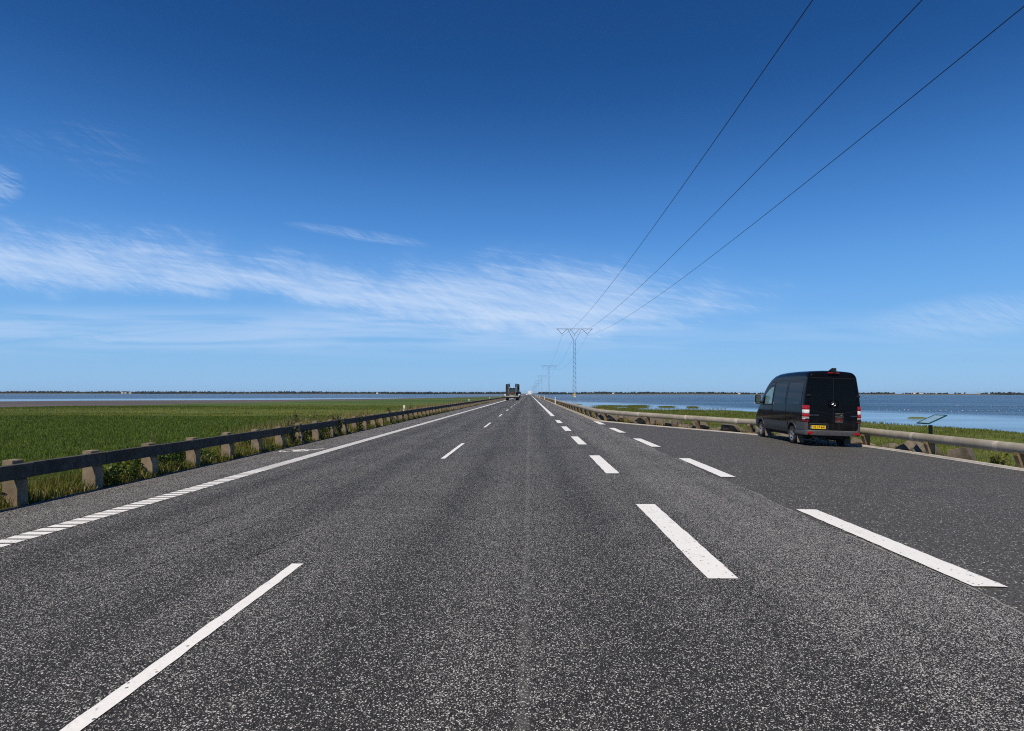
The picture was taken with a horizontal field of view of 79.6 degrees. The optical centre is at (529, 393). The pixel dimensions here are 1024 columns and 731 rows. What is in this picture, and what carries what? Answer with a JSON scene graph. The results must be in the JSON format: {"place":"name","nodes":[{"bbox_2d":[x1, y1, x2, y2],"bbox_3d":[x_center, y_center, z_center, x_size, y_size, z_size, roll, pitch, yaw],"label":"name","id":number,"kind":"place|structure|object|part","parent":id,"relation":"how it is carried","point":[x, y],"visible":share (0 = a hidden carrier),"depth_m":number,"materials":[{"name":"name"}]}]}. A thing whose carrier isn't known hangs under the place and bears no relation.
{"place":"outdoors","nodes":[
{"label":"outdoors","id":0,"kind":"place"},
{"bbox_2d":[0,396,500,406],"bbox_3d":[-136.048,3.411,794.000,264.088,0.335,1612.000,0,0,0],"label":"mudflat","id":1,"kind":"structure","parent":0,"point":[72,403],"depth_m":229.67,"materials":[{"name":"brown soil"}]},
{"bbox_2d":[0,396,504,509],"bbox_3d":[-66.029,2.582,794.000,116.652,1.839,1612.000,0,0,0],"label":"meadow","id":2,"kind":"structure","parent":0,"point":[398,402],"depth_m":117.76,"materials":[{"name":"plant"}]},
{"bbox_2d":[103,459,139,483],"bbox_3d":[-8.055,1.572,12.096,1.279,0.652,1.013,0,0,42],"label":"bush","id":3,"kind":"object","parent":2,"relation":"on","point":[127,470],"visible":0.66,"depth_m":11.84,"materials":[{"name":"green plant"}]},
{"bbox_2d":[118,440,184,472],"bbox_3d":[-8.592,1.486,13.785,1.357,0.824,1.336,0,0,-45],"label":"bush","id":4,"kind":"object","parent":2,"relation":"on","point":[169,457],"visible":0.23,"depth_m":13.68,"materials":[{"name":"green plant"}]},
{"bbox_2d":[150,432,163,464],"bbox_3d":[-8.444,1.368,13.756,0.334,1.006,0.510,0,0,0],"label":"weed","id":5,"kind":"object","parent":2,"relation":"on","point":[155,442],"visible":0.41,"depth_m":13.88,"materials":[{"name":"green plant"}]},
{"bbox_2d":[174,448,218,461],"bbox_3d":[-8.319,1.593,15.241,0.548,0.610,1.125,0,0,32],"label":"bush","id":6,"kind":"object","parent":2,"relation":"on","point":[184,452],"visible":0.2,"depth_m":15.41,"materials":[{"name":"green plant"}]},
{"bbox_2d":[200,448,215,458],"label":"bush","id":7,"kind":"object","parent":2,"relation":"on","point":[208,452],"visible":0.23,"depth_m":15.72,"materials":[{"name":"green plant"}]},
{"bbox_2d":[0,409,447,508],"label":"edge weeds","id":8,"kind":"object","parent":2,"relation":"on","point":[58,491],"visible":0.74,"depth_m":13.42,"materials":[{"name":"green plant"}]},
{"bbox_2d":[0,395,515,506],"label":"guard rail","id":9,"kind":"object","parent":2,"relation":"on","point":[15,474],"visible":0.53,"depth_m":12.89,"materials":[{"name":"grey metal"}]},
{"bbox_2d":[244,439,274,449],"bbox_3d":[-8.260,1.594,18.968,0.954,0.608,0.987,0,0,0],"label":"bush","id":10,"kind":"object","parent":2,"relation":"on","point":[249,441],"visible":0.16,"depth_m":18.75,"materials":[{"name":"green plant"}]},
{"bbox_2d":[281,416,294,439],"bbox_3d":[-8.388,1.294,21.316,0.575,1.153,0.680,0,0,0],"label":"weed","id":11,"kind":"object","parent":2,"relation":"on","point":[287,425],"visible":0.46,"depth_m":21.20,"materials":[{"name":"green plant"}]},
{"bbox_2d":[287,424,301,445],"bbox_3d":[-7.817,1.395,20.435,0.408,0.954,0.585,0,0,0],"label":"weed","id":12,"kind":"object","parent":2,"relation":"on","point":[294,438],"visible":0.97,"depth_m":20.35,"materials":[{"name":"green plant"}]},
{"bbox_2d":[291,410,301,433],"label":"weed","id":13,"kind":"object","parent":2,"relation":"on","point":[295,417],"visible":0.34,"depth_m":22.28,"materials":[{"name":"green plant"}]},
{"bbox_2d":[286,429,311,440],"bbox_3d":[-8.238,1.538,21.897,1.047,0.720,1.234,0,0,0],"label":"bush","id":14,"kind":"object","parent":2,"relation":"on","point":[306,432],"visible":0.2,"depth_m":21.71,"materials":[{"name":"green plant"}]},
{"bbox_2d":[304,409,313,435],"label":"weed","id":15,"kind":"object","parent":2,"relation":"on","point":[311,420],"visible":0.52,"depth_m":23.55,"materials":[{"name":"green plant"}]},
{"bbox_2d":[308,427,331,437],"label":"bush","id":16,"kind":"object","parent":2,"relation":"on","point":[329,428],"visible":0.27,"depth_m":23.95,"materials":[{"name":"green plant"}]},
{"bbox_2d":[333,413,342,434],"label":"weed","id":17,"kind":"object","parent":2,"relation":"on","point":[340,427],"visible":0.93,"depth_m":25.31,"materials":[{"name":"green plant"}]},
{"bbox_2d":[356,413,364,427],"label":"weed","id":18,"kind":"object","parent":2,"relation":"on","point":[360,418],"visible":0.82,"depth_m":28.41,"materials":[{"name":"green plant"}]},
{"bbox_2d":[0,393,523,394],"bbox_3d":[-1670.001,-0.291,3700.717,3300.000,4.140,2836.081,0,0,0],"label":"land","id":19,"kind":"structure","parent":0,"point":[76,393],"depth_m":2503.82,"materials":[{"name":"green plant"}]},
{"bbox_2d":[0,391,520,393],"bbox_3d":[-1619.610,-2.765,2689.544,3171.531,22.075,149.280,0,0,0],"label":"treeline","id":20,"kind":"object","parent":19,"relation":"on","point":[226,392],"visible":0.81,"depth_m":2647.14,"materials":[{"name":"green plant"}]},
{"bbox_2d":[220,400,465,446],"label":"dry grass","id":21,"kind":"structure","parent":0,"point":[322,420],"depth_m":24.80,"materials":[{"name":"plant"}]},
{"bbox_2d":[0,394,1023,730],"bbox_3d":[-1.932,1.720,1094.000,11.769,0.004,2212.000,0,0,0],"label":"road","id":22,"kind":"structure","parent":0,"point":[522,564],"depth_m":5.00,"materials":[{"name":"grey asphalt"}]},
{"bbox_2d":[60,564,301,730],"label":"dash","id":23,"kind":"object","parent":22,"relation":"on","point":[93,713],"visible":1,"depth_m":3.94,"materials":[{"name":"white paint"}]},
{"bbox_2d":[0,395,522,546],"bbox_3d":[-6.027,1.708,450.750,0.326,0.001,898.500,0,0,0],"label":"rumble line","id":24,"kind":"object","parent":22,"relation":"on","point":[106,513],"visible":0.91,"depth_m":9.63,"materials":[{"name":"white paint"}]},
{"bbox_2d":[279,449,316,451],"bbox_3d":[-6.859,1.706,18.559,1.396,0.001,0.771,0,0,-41],"label":"cycle symbol","id":25,"kind":"object","parent":22,"relation":"on","point":[297,450],"visible":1,"depth_m":18.42,"materials":[{"name":"white paint"}]},
{"bbox_2d":[441,443,464,458],"bbox_3d":[-2.282,1.712,18.690,0.122,0.001,5.000,0,0,0],"label":"dash","id":26,"kind":"object","parent":22,"relation":"on","point":[450,452],"visible":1,"depth_m":18.16,"materials":[{"name":"white paint"}]},
{"bbox_2d":[504,384,520,399],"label":"truck","id":27,"kind":"object","parent":22,"relation":"on","point":[511,391],"visible":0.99,"depth_m":159.15,"materials":[{"name":"metal"}]},
{"bbox_2d":[531,395,553,415],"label":"edge line","id":28,"kind":"object","parent":22,"relation":"on","point":[549,412],"visible":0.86,"depth_m":68.48,"materials":[{"name":"white paint"}]},
{"bbox_2d":[531,394,591,420],"bbox_3d":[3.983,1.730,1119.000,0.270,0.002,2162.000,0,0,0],"label":"road edge","id":29,"kind":"object","parent":22,"relation":"on","point":[570,411],"visible":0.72,"depth_m":57.75,"materials":[{"name":"asphalt"}]},
{"bbox_2d":[561,426,570,430],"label":"edge dash","id":30,"kind":"object","parent":22,"relation":"on","point":[565,428],"visible":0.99,"depth_m":30.21,"materials":[{"name":"white paint"}]},
{"bbox_2d":[571,436,585,443],"bbox_3d":[1.803,1.717,22.690,0.300,0.001,3.840,0,0,0],"label":"edge dash","id":31,"kind":"object","parent":22,"relation":"on","point":[577,439],"visible":1,"depth_m":22.49,"materials":[{"name":"white paint"}]},
{"bbox_2d":[589,455,618,472],"bbox_3d":[1.803,1.717,15.160,0.301,0.001,3.840,0,0,0],"label":"edge dash","id":32,"kind":"object","parent":22,"relation":"on","point":[602,463],"visible":1,"depth_m":14.88,"materials":[{"name":"white paint"}]},
{"bbox_2d":[636,504,737,577],"bbox_3d":[1.803,1.717,7.630,0.300,0.001,3.840,0,0,0],"label":"edge dash","id":33,"kind":"object","parent":22,"relation":"on","point":[704,561],"visible":1,"depth_m":6.95,"materials":[{"name":"white paint"}]},
{"bbox_2d":[592,421,1023,612],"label":"layby","id":34,"kind":"structure","parent":22,"relation":"attached to","point":[968,516],"depth_m":11.54,"materials":[{"name":"asphalt"}]},
{"bbox_2d":[610,428,625,432],"bbox_3d":[4.123,1.724,28.980,0.322,0.005,3.660,0,0,0],"label":"layby dash","id":35,"kind":"object","parent":34,"relation":"on","point":[617,430],"visible":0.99,"depth_m":28.65,"materials":[{"name":"white paint"}]},
{"bbox_2d":[633,438,659,446],"bbox_3d":[4.122,1.724,21.760,0.321,0.005,3.660,0,0,0],"label":"layby dash","id":36,"kind":"object","parent":34,"relation":"on","point":[647,442],"visible":1,"depth_m":21.62,"materials":[{"name":"white paint"}]},
{"bbox_2d":[679,458,734,476],"bbox_3d":[4.123,1.724,14.540,0.320,0.005,3.660,0,0,0],"label":"layby dash","id":37,"kind":"object","parent":34,"relation":"on","point":[708,468],"visible":1,"depth_m":14.15,"materials":[{"name":"white paint"}]},
{"bbox_2d":[754,368,860,444],"bbox_3d":[11.258,0.504,25.408,2.678,2.885,6.151,2,0,3],"label":"van","id":38,"kind":"object","parent":34,"relation":"on","point":[796,407],"visible":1,"depth_m":22.54,"materials":[{"name":"black paint"}]},
{"bbox_3d":[10.350,0.306,26.643,0.152,1.500,1.400,2,0,3],"label":"cab door","id":39,"kind":"part","parent":38,"relation":"part of","materials":[{"name":"black paint"}]},
{"bbox_3d":[10.284,0.296,25.139,0.131,1.520,1.450,2,0,3],"label":"sliding door","id":40,"kind":"part","parent":38,"relation":"part of","materials":[{"name":"black paint"}]},
{"bbox_3d":[10.610,0.381,22.488,0.987,1.900,0.122,2,0,3],"label":"rear door","id":41,"kind":"part","parent":38,"relation":"part of","materials":[{"name":"black paint"}]},
{"bbox_3d":[11.605,0.412,22.435,0.987,1.900,0.122,2,0,3],"label":"rear door","id":42,"kind":"part","parent":38,"relation":"part of","materials":[{"name":"black paint"}]},
{"bbox_2d":[600,421,1022,470],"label":"edge line","id":43,"kind":"object","parent":34,"relation":"on","point":[878,448],"visible":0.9,"depth_m":20.44,"materials":[{"name":"white paint"}]},
{"bbox_2d":[797,509,1006,586],"bbox_3d":[4.123,1.724,7.320,0.322,0.005,3.660,0,0,0],"label":"layby dash","id":44,"kind":"object","parent":34,"relation":"on","point":[958,573],"visible":1,"depth_m":6.66,"materials":[{"name":"white paint"}]},
{"bbox_2d":[594,422,1023,614],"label":"joint grit","id":45,"kind":"object","parent":22,"relation":"on","point":[876,546],"visible":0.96,"depth_m":6.58,"materials":[{"name":"grey gravel"}]},
{"bbox_2d":[0,394,1023,432],"bbox_3d":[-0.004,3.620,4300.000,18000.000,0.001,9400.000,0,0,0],"label":"water","id":46,"kind":"structure","parent":0,"point":[988,414],"depth_m":296.15,"materials":[{"name":"blue liquid"}]},
{"bbox_2d":[642,407,725,409],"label":"stake fence","id":47,"kind":"object","parent":46,"relation":"in","point":[688,408],"visible":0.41,"depth_m":134.35,"materials":[{"name":"brown wood"}]},
{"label":"marsh islet","id":48,"kind":"structure","parent":46,"relation":"on","visible":0},
{"bbox_2d":[592,405,700,408],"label":"islet grass","id":49,"kind":"structure","parent":48,"relation":"on","point":[630,406],"depth_m":157.53,"materials":[{"name":"green plant"}]},
{"bbox_2d":[0,0,1023,393],"label":"sky","id":50,"kind":"structure","parent":0,"point":[389,196],"materials":[{"name":"blue"}]},
{"bbox_2d":[575,406,747,432],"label":"dry bank grass","id":51,"kind":"structure","parent":0,"point":[627,421],"depth_m":38.75,"materials":[{"name":"plant"}]},
{"bbox_2d":[532,393,995,394],"bbox_3d":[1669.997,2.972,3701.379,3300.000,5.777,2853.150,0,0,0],"label":"land","id":52,"kind":"structure","parent":0,"point":[763,394],"depth_m":2478.19,"materials":[{"name":"green plant"}]},
{"bbox_2d":[537,391,1023,394],"bbox_3d":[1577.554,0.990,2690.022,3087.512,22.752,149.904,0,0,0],"label":"treeline","id":53,"kind":"object","parent":52,"relation":"on","point":[996,393],"visible":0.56,"depth_m":2647.35,"materials":[{"name":"green plant"}]},
{"bbox_2d":[536,396,1023,465],"bbox_3d":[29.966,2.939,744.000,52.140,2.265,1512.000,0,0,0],"label":"embankment","id":54,"kind":"structure","parent":0,"point":[592,418],"depth_m":50.29,"materials":[{"name":"plant"}]},
{"bbox_2d":[541,365,556,395],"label":"pylon","id":55,"kind":"object","parent":54,"relation":"on","point":[548,375],"visible":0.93,"depth_m":378.82,"materials":[{"name":"metal"}]},
{"bbox_2d":[557,329,591,403],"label":"pylon","id":56,"kind":"object","parent":54,"relation":"on","point":[573,350],"visible":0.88,"depth_m":163.95,"materials":[{"name":"metal"}]},
{"bbox_2d":[532,0,812,388],"bbox_3d":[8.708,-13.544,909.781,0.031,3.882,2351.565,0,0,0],"label":"power cable","id":57,"kind":"object","parent":56,"relation":"attached to","point":[720,132],"visible":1,"depth_m":26.55,"materials":[{"name":"black metal"}]},
{"bbox_2d":[553,0,921,369],"bbox_3d":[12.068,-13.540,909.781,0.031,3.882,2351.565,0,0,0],"label":"power cable","id":58,"kind":"object","parent":56,"relation":"hanging from","point":[797,129],"visible":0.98,"depth_m":26.01,"materials":[{"name":"black metal"}]},
{"bbox_2d":[562,6,1023,368],"bbox_3d":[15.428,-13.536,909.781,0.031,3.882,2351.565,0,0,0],"label":"power cable","id":59,"kind":"object","parent":56,"relation":"hanging from","point":[861,137],"visible":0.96,"depth_m":26.89,"materials":[{"name":"black metal"}]},
{"bbox_2d":[597,414,608,419],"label":"boulder","id":60,"kind":"object","parent":54,"relation":"on","point":[600,417],"visible":0.34,"depth_m":42.04,"materials":[{"name":"grey stone"}]},
{"bbox_2d":[607,415,617,421],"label":"boulder","id":61,"kind":"object","parent":54,"relation":"on","point":[611,417],"visible":0.45,"depth_m":40.13,"materials":[{"name":"grey stone"}]},
{"bbox_2d":[617,416,625,421],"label":"boulder","id":62,"kind":"object","parent":54,"relation":"on","point":[622,417],"visible":0.57,"depth_m":39.83,"materials":[{"name":"grey stone"}]},
{"bbox_2d":[628,416,638,422],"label":"boulder","id":63,"kind":"object","parent":54,"relation":"on","point":[632,419],"visible":0.36,"depth_m":38.87,"materials":[{"name":"grey stone"}]},
{"bbox_2d":[634,417,650,424],"bbox_3d":[7.054,1.614,37.444,0.906,0.520,1.179,-17,29,-38],"label":"boulder","id":64,"kind":"object","parent":54,"relation":"on","point":[640,420],"visible":0.5,"depth_m":37.25,"materials":[{"name":"grey stone"}]},
{"bbox_2d":[655,418,665,424],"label":"boulder","id":65,"kind":"object","parent":54,"relation":"on","point":[659,420],"visible":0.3,"depth_m":38.53,"materials":[{"name":"grey stone"}]},
{"bbox_2d":[664,419,677,426],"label":"boulder","id":66,"kind":"object","parent":54,"relation":"on","point":[669,422],"visible":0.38,"depth_m":35.45,"materials":[{"name":"grey stone"}]},
{"bbox_2d":[691,421,711,429],"bbox_3d":[9.515,1.921,33.920,1.182,0.723,1.070,16,6,10],"label":"boulder","id":67,"kind":"object","parent":54,"relation":"on","point":[694,426],"visible":0.27,"depth_m":33.81,"materials":[{"name":"grey stone"}]},
{"bbox_2d":[700,425,709,429],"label":"boulder","id":68,"kind":"object","parent":54,"relation":"on","point":[706,427],"visible":0.71,"depth_m":32.96,"materials":[{"name":"grey stone"}]},
{"bbox_2d":[721,423,743,431],"bbox_3d":[10.550,1.900,31.920,1.194,0.713,1.286,11,-7,22],"label":"boulder","id":69,"kind":"object","parent":54,"relation":"on","point":[730,427],"visible":0.7,"depth_m":31.52,"materials":[{"name":"grey stone"}]},
{"bbox_2d":[755,426,772,434],"bbox_3d":[11.437,1.736,29.814,0.771,0.603,1.188,9,-3,40],"label":"boulder","id":70,"kind":"object","parent":54,"relation":"on","point":[757,430],"visible":0.23,"depth_m":29.53,"materials":[{"name":"grey stone"}]},
{"bbox_2d":[536,395,1023,467],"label":"guard rail","id":71,"kind":"object","parent":54,"relation":"on","point":[929,441],"visible":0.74,"depth_m":22.18,"materials":[{"name":"metal"}]},
{"bbox_2d":[776,433,788,436],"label":"boulder","id":72,"kind":"object","parent":54,"relation":"on","point":[782,434],"visible":0.17,"depth_m":29.81,"materials":[{"name":"beige stone"}]},
{"bbox_2d":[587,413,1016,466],"bbox_3d":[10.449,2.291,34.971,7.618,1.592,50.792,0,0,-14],"label":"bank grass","id":73,"kind":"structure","parent":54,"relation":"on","point":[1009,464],"depth_m":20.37,"materials":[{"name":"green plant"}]},
{"bbox_2d":[602,421,1023,469],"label":"kerb","id":74,"kind":"structure","parent":54,"relation":"on","point":[992,464],"depth_m":22.05,"materials":[{"name":"concrete"}]},
{"bbox_2d":[608,408,1023,465],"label":"marsh grass","id":75,"kind":"structure","parent":54,"relation":"on","point":[752,413],"depth_m":59.64,"materials":[{"name":"green plant"}]},
{"bbox_2d":[851,437,875,445],"bbox_3d":[13.539,2.081,25.086,0.538,0.548,1.139,0,0,-16],"label":"boulder","id":76,"kind":"object","parent":54,"relation":"on","point":[855,440],"visible":0.33,"depth_m":25.06,"materials":[{"name":"beige stone"}]},
{"bbox_2d":[880,443,897,448],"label":"boulder","id":77,"kind":"object","parent":54,"relation":"on","point":[891,445],"visible":0.37,"depth_m":23.48,"materials":[{"name":"beige stone"}]},
{"bbox_2d":[895,440,917,450],"bbox_3d":[13.462,1.901,21.887,0.754,0.525,1.002,0,0,28],"label":"boulder","id":78,"kind":"object","parent":54,"relation":"on","point":[907,445],"visible":0.4,"depth_m":21.63,"materials":[{"name":"beige stone"}]},
{"bbox_2d":[912,442,925,452],"bbox_3d":[13.409,1.920,21.006,0.681,0.536,0.800,0,0,22],"label":"boulder","id":79,"kind":"object","parent":54,"relation":"on","point":[919,447],"visible":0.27,"depth_m":20.84,"materials":[{"name":"beige stone"}]},
{"bbox_2d":[917,414,946,433],"bbox_3d":[14.278,1.683,21.800,0.741,1.868,0.565,0,0,-8],"label":"info board","id":80,"kind":"object","parent":54,"relation":"on","point":[932,418],"visible":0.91,"depth_m":21.77,"materials":[{"name":"white wood"}]},
{"bbox_2d":[935,445,944,455],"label":"boulder","id":81,"kind":"object","parent":54,"relation":"on","point":[937,450],"visible":0.11,"depth_m":21.36,"materials":[{"name":"beige stone"}]},
{"bbox_2d":[946,447,976,460],"bbox_3d":[13.797,2.074,19.467,0.937,0.811,0.605,0,0,-10],"label":"boulder","id":82,"kind":"object","parent":54,"relation":"on","point":[965,453],"visible":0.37,"depth_m":19.35,"materials":[{"name":"beige stone"}]},
{"bbox_2d":[988,451,1007,464],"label":"weed","id":83,"kind":"object","parent":54,"relation":"on","point":[1002,458],"visible":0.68,"depth_m":17.98,"materials":[{"name":"green plant"}]}
]}

